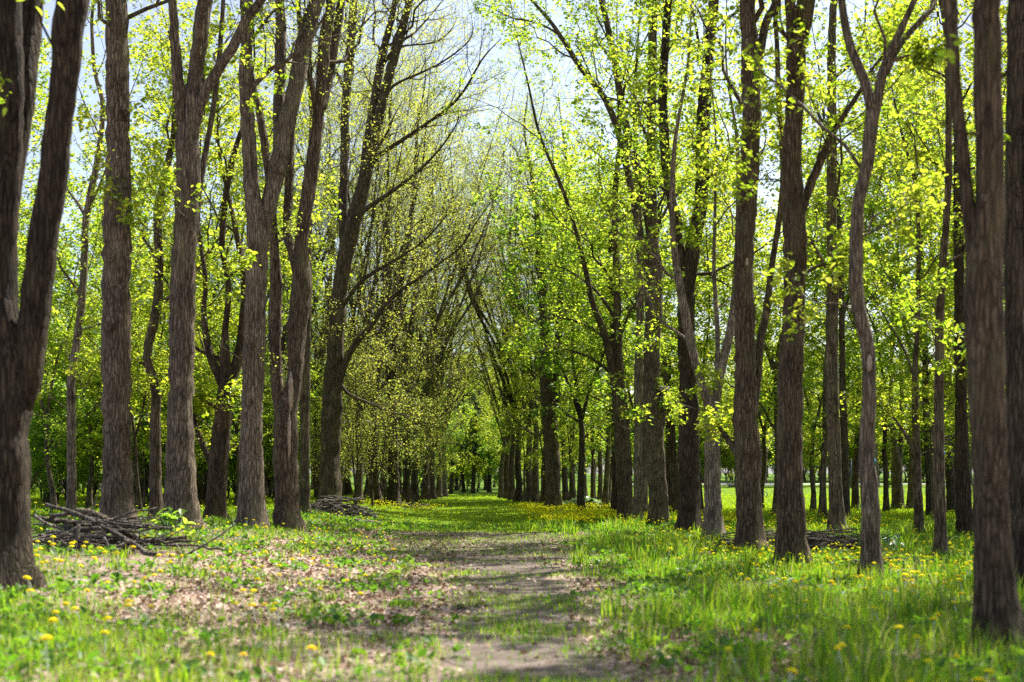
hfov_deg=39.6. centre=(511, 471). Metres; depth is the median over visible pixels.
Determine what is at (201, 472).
shrub
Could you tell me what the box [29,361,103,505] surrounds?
shrub
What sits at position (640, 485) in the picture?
tree
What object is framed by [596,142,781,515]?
tree
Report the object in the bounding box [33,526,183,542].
branch
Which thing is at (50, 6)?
sky
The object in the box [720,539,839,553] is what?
branch
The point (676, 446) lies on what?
shrub
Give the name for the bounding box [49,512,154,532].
branch
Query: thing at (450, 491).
tree
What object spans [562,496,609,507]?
plant
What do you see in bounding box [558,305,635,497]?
tree
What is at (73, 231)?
tree
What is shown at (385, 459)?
tree
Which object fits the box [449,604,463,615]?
stick
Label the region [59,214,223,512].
tree
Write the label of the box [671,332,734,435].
tree
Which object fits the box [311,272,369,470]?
tree
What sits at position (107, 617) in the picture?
dandelion
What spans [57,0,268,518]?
tree
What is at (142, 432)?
tree
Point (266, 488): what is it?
tree
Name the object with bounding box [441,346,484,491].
tree
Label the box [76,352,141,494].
shrub
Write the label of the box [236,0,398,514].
tree
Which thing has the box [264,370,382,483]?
shrub
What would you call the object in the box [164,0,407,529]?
tree
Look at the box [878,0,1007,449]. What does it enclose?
tree
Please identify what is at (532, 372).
tree
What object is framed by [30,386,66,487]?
shrub
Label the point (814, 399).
tree
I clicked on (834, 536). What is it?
branch
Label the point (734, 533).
branch
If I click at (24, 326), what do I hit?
tree
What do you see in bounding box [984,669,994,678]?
dandelion
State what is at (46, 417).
tree
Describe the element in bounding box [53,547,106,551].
branch
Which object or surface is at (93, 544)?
branch
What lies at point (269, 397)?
tree
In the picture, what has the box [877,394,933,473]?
shrub
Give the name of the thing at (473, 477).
tree
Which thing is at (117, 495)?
tree
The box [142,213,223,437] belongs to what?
tree
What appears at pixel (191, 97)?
tree
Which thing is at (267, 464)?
shrub
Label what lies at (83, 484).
shrub
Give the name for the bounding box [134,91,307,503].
tree
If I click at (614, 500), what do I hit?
tree
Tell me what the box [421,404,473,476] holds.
shrub
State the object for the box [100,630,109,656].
dandelion
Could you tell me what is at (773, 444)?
shrub
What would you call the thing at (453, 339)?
tree
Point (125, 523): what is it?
branch
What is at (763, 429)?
tree
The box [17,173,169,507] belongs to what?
tree
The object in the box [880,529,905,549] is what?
plant
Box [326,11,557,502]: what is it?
tree
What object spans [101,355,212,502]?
shrub
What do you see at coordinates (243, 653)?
dandelion
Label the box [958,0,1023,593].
tree
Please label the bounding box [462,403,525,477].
shrub
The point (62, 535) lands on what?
branch
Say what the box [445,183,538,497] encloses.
tree
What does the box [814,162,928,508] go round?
tree
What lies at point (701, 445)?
tree
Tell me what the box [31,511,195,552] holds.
twigs
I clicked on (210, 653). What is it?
dandelion
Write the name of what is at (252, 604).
dandelion
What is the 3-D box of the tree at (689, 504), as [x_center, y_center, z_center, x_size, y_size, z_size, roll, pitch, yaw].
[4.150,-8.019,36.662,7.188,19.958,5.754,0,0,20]
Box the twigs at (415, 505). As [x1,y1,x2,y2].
[397,503,436,509]
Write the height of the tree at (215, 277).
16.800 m
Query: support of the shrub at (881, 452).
on the ground at (439, 677)
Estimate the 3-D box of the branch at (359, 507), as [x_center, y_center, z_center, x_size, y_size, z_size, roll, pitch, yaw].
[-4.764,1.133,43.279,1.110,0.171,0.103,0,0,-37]
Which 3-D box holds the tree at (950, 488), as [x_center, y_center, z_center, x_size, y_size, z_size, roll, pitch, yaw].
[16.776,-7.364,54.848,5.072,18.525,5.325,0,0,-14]
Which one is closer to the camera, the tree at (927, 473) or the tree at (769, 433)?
the tree at (927, 473)
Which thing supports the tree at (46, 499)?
on the ground at (439, 677)
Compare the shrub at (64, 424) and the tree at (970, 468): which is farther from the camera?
the tree at (970, 468)
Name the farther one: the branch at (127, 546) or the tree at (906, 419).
the tree at (906, 419)
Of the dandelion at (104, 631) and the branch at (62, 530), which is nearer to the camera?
the dandelion at (104, 631)
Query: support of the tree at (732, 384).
on the ground at (439, 677)
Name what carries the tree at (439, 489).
on the ground at (439, 677)
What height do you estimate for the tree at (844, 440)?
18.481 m
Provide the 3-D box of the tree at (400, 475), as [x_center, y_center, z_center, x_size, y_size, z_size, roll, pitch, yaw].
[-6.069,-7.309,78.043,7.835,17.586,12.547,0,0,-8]
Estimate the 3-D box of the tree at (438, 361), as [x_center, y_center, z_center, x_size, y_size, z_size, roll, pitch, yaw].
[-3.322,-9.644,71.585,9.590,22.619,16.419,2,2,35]
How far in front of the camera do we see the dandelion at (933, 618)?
12.48 m
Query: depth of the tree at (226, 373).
33.94 m
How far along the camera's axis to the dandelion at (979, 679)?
9.72 m
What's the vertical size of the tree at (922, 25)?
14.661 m
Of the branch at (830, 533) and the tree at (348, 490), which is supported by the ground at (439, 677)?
the tree at (348, 490)
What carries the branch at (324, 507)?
on the twigs at (342, 509)
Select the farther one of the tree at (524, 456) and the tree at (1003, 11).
the tree at (524, 456)
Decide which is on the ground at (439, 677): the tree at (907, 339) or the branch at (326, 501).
the tree at (907, 339)
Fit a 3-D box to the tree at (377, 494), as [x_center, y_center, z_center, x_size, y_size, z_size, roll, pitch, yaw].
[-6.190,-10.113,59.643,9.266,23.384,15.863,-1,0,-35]
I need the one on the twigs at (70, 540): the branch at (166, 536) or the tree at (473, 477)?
the branch at (166, 536)
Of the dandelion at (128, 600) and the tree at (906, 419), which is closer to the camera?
the dandelion at (128, 600)
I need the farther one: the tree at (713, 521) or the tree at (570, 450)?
the tree at (570, 450)
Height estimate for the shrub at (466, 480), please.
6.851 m
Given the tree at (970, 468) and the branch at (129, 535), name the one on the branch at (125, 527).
the branch at (129, 535)
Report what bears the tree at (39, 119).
on the ground at (439, 677)
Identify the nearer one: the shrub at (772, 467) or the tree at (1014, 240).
the tree at (1014, 240)
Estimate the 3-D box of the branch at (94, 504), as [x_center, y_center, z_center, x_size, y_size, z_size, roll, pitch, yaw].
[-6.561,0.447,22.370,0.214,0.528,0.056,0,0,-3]
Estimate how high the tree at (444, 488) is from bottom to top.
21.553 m
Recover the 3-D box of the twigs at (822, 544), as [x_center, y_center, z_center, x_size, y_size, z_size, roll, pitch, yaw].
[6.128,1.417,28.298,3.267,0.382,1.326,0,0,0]
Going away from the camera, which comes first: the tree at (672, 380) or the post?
the post
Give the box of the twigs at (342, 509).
[311,495,387,520]
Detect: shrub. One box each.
[28,376,99,496]
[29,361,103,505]
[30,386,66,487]
[31,443,77,497]
[41,366,149,484]
[43,381,102,499]
[47,354,143,503]
[62,446,99,496]
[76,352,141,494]
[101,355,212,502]
[133,368,265,504]
[138,396,165,496]
[203,384,270,498]
[204,375,284,493]
[207,371,321,486]
[232,356,350,496]
[263,354,358,492]
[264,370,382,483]
[309,316,406,502]
[310,393,403,483]
[312,328,472,501]
[340,360,380,495]
[342,369,436,501]
[365,397,470,500]
[366,341,505,502]
[388,395,422,479]
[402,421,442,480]
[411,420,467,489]
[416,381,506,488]
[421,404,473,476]
[436,385,486,490]
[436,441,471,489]
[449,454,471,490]
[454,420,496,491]
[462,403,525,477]
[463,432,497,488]
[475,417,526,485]
[493,410,558,484]
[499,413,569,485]
[508,403,590,482]
[560,395,605,474]
[560,400,605,479]
[586,392,632,472]
[605,398,664,474]
[664,416,701,466]
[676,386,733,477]
[699,432,734,472]
[702,420,768,482]
[762,442,774,461]
[768,428,815,458]
[768,460,774,475]
[802,413,827,482]
[803,397,827,481]
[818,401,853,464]
[840,419,889,469]
[849,436,890,467]
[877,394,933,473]
[878,457,890,475]
[879,420,922,481]
[905,447,924,481]
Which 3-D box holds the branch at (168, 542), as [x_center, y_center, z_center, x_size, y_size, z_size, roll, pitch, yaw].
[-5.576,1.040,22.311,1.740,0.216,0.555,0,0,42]
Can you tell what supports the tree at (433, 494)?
on the ground at (439, 677)
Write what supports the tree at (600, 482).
on the ground at (439, 677)
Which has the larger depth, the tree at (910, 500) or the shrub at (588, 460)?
the shrub at (588, 460)
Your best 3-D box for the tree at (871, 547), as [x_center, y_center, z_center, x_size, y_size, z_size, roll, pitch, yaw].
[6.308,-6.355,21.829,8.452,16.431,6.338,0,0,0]
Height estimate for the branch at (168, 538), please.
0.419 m
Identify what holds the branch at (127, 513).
on the branch at (141, 549)
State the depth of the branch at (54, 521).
22.47 m
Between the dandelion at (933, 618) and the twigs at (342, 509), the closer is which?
the dandelion at (933, 618)
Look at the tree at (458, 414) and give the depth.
96.52 m
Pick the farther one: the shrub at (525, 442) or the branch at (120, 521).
the shrub at (525, 442)
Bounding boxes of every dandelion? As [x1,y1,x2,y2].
[25,589,34,615]
[41,635,52,676]
[48,617,57,633]
[71,606,80,626]
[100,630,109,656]
[103,616,111,629]
[124,599,133,619]
[124,603,135,622]
[207,652,213,677]
[238,652,245,670]
[248,603,255,620]
[307,645,316,677]
[725,647,740,677]
[787,668,797,681]
[836,642,845,661]
[894,625,902,648]
[913,635,920,657]
[931,617,936,650]
[972,677,985,681]
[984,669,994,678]
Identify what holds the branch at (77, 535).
on the ground at (439, 677)
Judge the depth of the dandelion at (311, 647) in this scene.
10.53 m
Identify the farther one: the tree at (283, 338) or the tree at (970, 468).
the tree at (970, 468)
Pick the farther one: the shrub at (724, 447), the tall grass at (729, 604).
the shrub at (724, 447)
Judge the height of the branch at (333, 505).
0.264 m
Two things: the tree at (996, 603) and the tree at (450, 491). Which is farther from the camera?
the tree at (450, 491)
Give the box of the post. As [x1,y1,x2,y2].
[850,459,851,488]
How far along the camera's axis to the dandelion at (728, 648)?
11.07 m
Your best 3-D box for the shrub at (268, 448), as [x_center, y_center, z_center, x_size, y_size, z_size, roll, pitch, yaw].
[-9.260,-1.206,52.219,4.569,5.143,3.461,0,0,21]
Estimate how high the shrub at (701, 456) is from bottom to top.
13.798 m
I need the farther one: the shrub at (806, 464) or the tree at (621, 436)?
the shrub at (806, 464)
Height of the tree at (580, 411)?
15.022 m
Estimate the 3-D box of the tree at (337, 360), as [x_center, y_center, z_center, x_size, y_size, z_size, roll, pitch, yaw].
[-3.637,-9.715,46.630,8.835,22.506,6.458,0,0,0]
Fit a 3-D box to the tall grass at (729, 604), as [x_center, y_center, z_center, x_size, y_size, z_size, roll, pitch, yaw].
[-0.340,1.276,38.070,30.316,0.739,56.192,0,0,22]
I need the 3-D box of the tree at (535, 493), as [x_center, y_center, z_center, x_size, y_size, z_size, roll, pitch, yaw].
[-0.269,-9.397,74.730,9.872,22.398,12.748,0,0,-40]
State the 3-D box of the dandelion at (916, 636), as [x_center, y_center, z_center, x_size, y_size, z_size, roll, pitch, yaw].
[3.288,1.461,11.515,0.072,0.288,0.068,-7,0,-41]
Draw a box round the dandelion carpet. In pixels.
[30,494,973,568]
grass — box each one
[0,502,1023,681]
[0,506,1023,681]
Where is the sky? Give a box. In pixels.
[17,0,1007,472]
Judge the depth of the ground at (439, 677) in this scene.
16.46 m
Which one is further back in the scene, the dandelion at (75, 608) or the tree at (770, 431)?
the tree at (770, 431)
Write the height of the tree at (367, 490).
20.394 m
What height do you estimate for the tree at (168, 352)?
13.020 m
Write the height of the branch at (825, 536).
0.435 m
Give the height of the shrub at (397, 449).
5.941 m
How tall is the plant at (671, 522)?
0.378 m
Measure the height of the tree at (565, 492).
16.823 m
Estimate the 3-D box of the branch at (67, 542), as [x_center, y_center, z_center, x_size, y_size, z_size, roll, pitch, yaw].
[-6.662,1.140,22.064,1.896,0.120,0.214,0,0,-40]
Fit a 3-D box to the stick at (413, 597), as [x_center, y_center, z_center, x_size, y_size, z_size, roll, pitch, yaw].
[-1.183,1.577,17.890,0.052,0.073,1.273,0,0,15]
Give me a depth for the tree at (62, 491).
67.82 m
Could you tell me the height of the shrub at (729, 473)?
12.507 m
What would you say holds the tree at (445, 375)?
on the ground at (439, 677)
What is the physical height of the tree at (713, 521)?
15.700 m
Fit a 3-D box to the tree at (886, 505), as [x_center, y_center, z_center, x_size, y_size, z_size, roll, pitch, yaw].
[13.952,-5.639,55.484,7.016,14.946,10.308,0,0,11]
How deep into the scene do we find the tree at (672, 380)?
156.50 m
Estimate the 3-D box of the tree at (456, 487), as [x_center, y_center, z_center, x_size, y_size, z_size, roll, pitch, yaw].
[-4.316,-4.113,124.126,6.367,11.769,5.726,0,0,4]
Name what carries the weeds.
on the ground at (439, 677)
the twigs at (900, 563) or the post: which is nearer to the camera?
the twigs at (900, 563)
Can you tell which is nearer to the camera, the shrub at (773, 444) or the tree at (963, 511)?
the tree at (963, 511)
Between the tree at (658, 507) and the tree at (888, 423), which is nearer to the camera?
the tree at (658, 507)
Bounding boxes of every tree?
[0,0,89,590]
[17,0,184,518]
[17,55,75,364]
[17,145,169,511]
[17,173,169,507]
[18,10,95,356]
[18,194,100,503]
[19,230,139,494]
[44,318,241,506]
[50,13,242,504]
[51,267,159,367]
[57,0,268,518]
[58,200,245,497]
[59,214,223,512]
[73,0,175,529]
[79,0,349,519]
[109,0,343,532]
[131,186,293,499]
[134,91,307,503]
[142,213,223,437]
[149,168,352,506]
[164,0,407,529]
[166,211,238,490]
[172,0,472,497]
[189,4,432,498]
[212,104,338,398]
[213,0,434,531]
[223,0,427,498]
[231,60,486,478]
[231,228,326,493]
[235,1,492,504]
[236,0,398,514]
[258,109,448,495]
[281,288,324,489]
[282,3,482,504]
[285,0,536,508]
[299,26,468,497]
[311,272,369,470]
[311,296,448,507]
[321,41,518,496]
[322,1,488,505]
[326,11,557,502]
[345,163,483,494]
[346,75,552,501]
[349,31,510,499]
[363,125,525,497]
[375,159,577,496]
[382,119,527,498]
[386,271,497,490]
[386,342,481,473]
[389,50,570,501]
[390,48,593,501]
[400,340,461,474]
[420,319,481,487]
[421,0,695,520]
[423,63,574,502]
[425,171,538,498]
[429,144,536,499]
[440,351,486,493]
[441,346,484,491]
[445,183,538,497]
[445,376,471,489]
[446,68,609,502]
[446,339,500,492]
[455,338,501,492]
[461,350,540,473]
[461,366,524,476]
[466,0,717,525]
[469,26,611,510]
[469,141,697,511]
[471,380,491,489]
[485,337,561,498]
[494,307,578,502]
[495,166,627,500]
[501,209,603,500]
[506,142,772,459]
[509,152,678,508]
[512,131,759,517]
[519,316,611,500]
[532,274,634,500]
[534,0,696,521]
[540,0,821,533]
[543,77,680,514]
[550,250,629,498]
[551,153,684,501]
[551,199,608,499]
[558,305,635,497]
[569,0,849,539]
[594,31,757,511]
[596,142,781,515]
[627,335,678,417]
[648,0,832,550]
[655,78,894,514]
[669,201,824,508]
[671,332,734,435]
[672,0,957,578]
[674,381,734,448]
[699,0,933,565]
[720,321,820,480]
[724,374,734,480]
[728,0,953,517]
[730,398,772,444]
[753,195,936,512]
[756,347,838,436]
[758,0,917,531]
[761,341,822,428]
[762,338,809,482]
[766,0,914,518]
[776,121,1004,519]
[782,152,952,513]
[802,350,855,485]
[804,134,937,508]
[812,0,973,532]
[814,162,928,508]
[816,332,910,486]
[827,0,1006,556]
[839,0,1006,472]
[840,97,974,515]
[845,366,933,444]
[846,58,972,508]
[847,0,1005,442]
[852,0,1007,535]
[870,50,974,511]
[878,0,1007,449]
[894,380,952,445]
[898,0,1023,650]
[899,150,974,510]
[903,346,970,439]
[931,375,972,484]
[936,36,1006,193]
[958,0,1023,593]
[999,4,1007,140]
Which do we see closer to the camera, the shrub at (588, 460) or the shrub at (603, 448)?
the shrub at (588, 460)
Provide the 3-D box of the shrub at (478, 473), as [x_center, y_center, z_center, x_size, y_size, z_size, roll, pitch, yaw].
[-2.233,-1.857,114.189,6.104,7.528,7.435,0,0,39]
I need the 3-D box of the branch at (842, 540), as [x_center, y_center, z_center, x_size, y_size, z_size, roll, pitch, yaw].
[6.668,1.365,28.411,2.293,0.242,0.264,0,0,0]
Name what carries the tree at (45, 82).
on the ground at (439, 677)
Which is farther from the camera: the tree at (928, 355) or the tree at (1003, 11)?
the tree at (928, 355)
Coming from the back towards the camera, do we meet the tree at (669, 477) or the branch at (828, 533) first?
the tree at (669, 477)
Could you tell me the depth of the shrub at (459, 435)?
93.92 m
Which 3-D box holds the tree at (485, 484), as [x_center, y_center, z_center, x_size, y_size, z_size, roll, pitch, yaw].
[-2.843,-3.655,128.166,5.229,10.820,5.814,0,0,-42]
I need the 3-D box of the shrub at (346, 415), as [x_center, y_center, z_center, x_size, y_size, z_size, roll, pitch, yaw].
[-5.707,-2.104,51.905,4.125,7.240,5.519,0,0,-35]
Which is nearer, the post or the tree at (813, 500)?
the tree at (813, 500)
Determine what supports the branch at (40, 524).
on the twigs at (70, 540)
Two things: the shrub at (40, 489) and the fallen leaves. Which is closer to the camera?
the fallen leaves
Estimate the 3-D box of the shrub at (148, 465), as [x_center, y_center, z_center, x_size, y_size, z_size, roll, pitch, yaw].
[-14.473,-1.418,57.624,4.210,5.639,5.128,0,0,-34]
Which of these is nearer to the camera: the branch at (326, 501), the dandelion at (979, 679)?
the dandelion at (979, 679)
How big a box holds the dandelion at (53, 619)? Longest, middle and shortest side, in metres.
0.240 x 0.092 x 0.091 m
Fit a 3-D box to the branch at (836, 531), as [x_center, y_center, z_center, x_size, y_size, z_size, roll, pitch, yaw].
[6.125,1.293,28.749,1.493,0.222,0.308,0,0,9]
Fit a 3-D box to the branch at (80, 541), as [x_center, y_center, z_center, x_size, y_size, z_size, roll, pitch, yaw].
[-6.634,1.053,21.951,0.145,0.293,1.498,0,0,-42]
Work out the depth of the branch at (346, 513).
42.90 m
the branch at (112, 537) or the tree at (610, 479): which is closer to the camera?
the branch at (112, 537)
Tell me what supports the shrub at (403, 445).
on the ground at (439, 677)
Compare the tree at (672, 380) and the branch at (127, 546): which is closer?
the branch at (127, 546)
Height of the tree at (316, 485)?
23.661 m
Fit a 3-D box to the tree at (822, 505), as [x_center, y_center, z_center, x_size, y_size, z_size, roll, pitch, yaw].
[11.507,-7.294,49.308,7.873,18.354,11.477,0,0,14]
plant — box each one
[150,506,195,532]
[174,525,197,538]
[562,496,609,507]
[660,519,674,527]
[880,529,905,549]
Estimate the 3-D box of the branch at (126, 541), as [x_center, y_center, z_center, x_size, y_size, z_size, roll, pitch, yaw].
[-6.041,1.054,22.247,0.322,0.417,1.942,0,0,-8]
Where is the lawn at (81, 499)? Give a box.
[30,484,972,535]
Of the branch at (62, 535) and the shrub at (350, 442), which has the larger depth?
the shrub at (350, 442)
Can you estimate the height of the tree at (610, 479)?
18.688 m
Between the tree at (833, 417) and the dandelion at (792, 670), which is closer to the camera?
the dandelion at (792, 670)
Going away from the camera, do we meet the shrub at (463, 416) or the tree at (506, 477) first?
the tree at (506, 477)
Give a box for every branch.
[33,504,162,526]
[33,514,61,529]
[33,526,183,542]
[33,542,123,548]
[34,528,186,550]
[38,515,141,523]
[44,503,158,556]
[45,528,131,534]
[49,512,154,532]
[49,527,75,540]
[51,530,106,537]
[51,531,102,546]
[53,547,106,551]
[63,515,145,525]
[64,507,158,524]
[64,524,100,532]
[71,515,173,528]
[73,524,79,552]
[75,508,132,538]
[79,532,107,542]
[84,523,157,536]
[88,484,100,516]
[91,520,150,525]
[96,506,163,547]
[96,535,124,538]
[96,542,156,550]
[101,537,108,553]
[111,532,191,544]
[112,527,138,549]
[134,524,197,542]
[154,543,226,552]
[169,524,234,556]
[311,503,377,517]
[311,505,352,511]
[316,497,366,502]
[316,500,340,503]
[319,498,359,508]
[320,495,361,499]
[326,509,364,513]
[328,502,367,509]
[340,506,370,510]
[399,503,429,505]
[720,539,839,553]
[723,532,808,544]
[765,528,818,532]
[765,532,857,547]
[767,532,859,539]
[807,516,857,533]
[807,529,845,540]
[807,532,859,536]
[808,531,852,537]
[808,534,901,544]
[812,543,859,547]
[816,530,857,544]
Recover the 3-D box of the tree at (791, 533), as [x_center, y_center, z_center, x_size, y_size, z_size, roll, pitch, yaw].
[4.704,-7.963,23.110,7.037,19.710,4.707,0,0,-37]
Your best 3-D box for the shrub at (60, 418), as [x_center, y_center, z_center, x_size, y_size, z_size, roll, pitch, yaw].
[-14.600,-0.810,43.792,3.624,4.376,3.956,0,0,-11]
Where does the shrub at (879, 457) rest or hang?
on the ground at (439, 677)
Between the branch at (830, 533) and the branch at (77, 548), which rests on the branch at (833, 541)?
the branch at (830, 533)
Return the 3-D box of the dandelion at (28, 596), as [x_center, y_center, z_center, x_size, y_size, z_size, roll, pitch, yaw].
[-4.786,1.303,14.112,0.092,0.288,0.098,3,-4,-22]
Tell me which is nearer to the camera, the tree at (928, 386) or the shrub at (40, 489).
the tree at (928, 386)
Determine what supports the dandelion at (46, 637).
on the ground at (439, 677)
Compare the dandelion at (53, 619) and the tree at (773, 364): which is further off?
the tree at (773, 364)
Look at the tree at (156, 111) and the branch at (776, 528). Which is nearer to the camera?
the branch at (776, 528)
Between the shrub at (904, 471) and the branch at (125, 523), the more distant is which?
the shrub at (904, 471)
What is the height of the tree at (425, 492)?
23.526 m
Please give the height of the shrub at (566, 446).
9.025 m
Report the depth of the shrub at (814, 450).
199.93 m
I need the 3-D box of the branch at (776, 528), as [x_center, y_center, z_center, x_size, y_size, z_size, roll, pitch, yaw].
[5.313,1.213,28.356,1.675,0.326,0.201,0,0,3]
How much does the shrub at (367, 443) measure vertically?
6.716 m
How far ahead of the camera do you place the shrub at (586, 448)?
119.45 m
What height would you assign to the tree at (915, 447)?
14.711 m
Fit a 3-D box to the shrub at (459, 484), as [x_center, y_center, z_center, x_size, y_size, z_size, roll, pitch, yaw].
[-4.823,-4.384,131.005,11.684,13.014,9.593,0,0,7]
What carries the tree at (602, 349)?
on the ground at (439, 677)
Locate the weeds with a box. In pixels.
[0,506,1023,681]
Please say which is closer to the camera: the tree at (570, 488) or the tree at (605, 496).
the tree at (605, 496)
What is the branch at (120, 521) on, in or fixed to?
on the branch at (57, 515)
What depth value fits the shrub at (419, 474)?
90.31 m
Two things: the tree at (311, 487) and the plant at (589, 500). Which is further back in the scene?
the tree at (311, 487)
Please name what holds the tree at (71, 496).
on the ground at (439, 677)
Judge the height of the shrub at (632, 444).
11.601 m
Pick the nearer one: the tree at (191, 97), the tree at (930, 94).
the tree at (191, 97)
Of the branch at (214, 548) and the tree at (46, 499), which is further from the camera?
the tree at (46, 499)
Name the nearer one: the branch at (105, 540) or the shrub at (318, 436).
the branch at (105, 540)
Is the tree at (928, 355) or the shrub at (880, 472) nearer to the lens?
the tree at (928, 355)
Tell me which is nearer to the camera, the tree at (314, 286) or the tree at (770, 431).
the tree at (314, 286)
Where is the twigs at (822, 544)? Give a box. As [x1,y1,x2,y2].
[809,533,860,553]
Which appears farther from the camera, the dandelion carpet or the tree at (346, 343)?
the tree at (346, 343)
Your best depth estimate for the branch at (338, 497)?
43.31 m
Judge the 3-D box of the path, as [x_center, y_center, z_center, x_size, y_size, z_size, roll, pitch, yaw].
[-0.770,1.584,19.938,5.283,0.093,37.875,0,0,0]
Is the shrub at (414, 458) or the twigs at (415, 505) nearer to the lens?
the twigs at (415, 505)
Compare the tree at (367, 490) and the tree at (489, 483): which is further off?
the tree at (489, 483)
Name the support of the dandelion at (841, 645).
on the ground at (439, 677)
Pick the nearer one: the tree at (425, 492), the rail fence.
the tree at (425, 492)
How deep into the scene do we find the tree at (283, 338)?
59.14 m
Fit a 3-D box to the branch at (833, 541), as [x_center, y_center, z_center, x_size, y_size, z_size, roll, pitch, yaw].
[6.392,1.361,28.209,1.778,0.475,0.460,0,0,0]
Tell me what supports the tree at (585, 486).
on the ground at (439, 677)
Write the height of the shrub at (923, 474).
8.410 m
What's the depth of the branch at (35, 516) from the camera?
22.04 m
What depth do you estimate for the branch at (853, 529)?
28.61 m
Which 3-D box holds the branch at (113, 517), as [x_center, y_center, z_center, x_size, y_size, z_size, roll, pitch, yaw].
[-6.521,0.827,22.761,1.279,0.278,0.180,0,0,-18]
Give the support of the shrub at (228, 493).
on the ground at (439, 677)
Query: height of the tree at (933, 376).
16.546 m
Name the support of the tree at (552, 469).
on the ground at (439, 677)
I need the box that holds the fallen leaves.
[2,515,1016,681]
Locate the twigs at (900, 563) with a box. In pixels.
[830,556,953,567]
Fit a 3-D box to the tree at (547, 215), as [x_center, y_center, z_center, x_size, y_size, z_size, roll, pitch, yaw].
[4.879,-5.602,50.204,7.596,14.889,10.386,-1,1,40]
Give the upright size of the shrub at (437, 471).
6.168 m
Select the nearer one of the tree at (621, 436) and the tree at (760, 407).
the tree at (621, 436)
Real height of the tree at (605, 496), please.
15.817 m
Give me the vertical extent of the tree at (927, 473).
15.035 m
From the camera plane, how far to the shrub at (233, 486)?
52.52 m
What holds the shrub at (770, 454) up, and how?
on the ground at (439, 677)
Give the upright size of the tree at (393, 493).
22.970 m
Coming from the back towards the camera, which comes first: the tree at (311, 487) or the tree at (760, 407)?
the tree at (760, 407)
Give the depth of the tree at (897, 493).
60.87 m
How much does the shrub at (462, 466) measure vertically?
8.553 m
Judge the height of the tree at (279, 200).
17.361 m
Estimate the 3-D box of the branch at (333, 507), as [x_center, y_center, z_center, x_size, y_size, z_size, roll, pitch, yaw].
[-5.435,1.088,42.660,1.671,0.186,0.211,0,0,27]
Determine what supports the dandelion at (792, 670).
on the ground at (439, 677)
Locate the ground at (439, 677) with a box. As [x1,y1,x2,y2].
[0,473,1022,681]
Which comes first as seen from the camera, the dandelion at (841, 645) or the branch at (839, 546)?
the dandelion at (841, 645)
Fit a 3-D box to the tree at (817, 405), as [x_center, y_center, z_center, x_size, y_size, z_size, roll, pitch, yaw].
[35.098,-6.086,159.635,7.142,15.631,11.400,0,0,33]
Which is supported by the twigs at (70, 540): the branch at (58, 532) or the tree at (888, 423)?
the branch at (58, 532)
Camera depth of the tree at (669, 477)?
56.27 m
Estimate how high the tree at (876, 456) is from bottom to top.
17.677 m
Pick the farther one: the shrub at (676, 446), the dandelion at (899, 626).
the shrub at (676, 446)
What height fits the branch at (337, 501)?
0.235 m
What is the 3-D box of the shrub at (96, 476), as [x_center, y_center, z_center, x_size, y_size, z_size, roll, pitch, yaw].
[-14.454,-1.443,49.989,3.846,5.652,5.077,0,0,7]
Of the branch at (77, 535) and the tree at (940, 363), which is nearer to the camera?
the branch at (77, 535)
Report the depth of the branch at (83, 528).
21.80 m
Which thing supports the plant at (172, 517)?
on the ground at (439, 677)
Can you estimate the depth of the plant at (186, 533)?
25.12 m
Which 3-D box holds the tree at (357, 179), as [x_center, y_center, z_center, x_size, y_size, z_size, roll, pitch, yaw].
[-8.205,-8.505,64.704,8.227,19.740,13.160,0,0,-42]
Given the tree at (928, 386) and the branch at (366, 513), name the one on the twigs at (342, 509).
the branch at (366, 513)
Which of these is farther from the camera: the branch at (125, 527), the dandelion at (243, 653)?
the branch at (125, 527)
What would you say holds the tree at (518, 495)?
on the ground at (439, 677)
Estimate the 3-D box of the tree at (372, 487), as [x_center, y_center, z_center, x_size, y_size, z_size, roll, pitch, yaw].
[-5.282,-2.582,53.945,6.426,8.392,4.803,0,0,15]
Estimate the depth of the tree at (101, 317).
70.09 m
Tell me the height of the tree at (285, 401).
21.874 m
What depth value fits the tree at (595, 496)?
81.13 m
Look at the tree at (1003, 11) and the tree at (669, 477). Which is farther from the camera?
the tree at (669, 477)
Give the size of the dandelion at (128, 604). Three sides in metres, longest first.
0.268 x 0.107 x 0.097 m
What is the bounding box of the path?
[378,531,611,681]
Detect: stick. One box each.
[403,594,431,600]
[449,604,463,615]
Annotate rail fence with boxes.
[721,483,773,485]
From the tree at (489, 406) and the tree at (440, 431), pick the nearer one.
the tree at (440, 431)
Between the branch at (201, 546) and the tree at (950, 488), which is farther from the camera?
the tree at (950, 488)
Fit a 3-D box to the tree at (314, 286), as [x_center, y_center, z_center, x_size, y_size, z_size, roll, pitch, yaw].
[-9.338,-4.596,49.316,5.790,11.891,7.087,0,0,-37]
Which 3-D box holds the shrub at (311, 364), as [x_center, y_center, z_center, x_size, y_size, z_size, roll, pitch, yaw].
[-7.757,-1.694,51.906,3.861,6.101,5.165,0,0,0]
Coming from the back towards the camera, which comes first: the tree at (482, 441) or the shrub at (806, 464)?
the shrub at (806, 464)

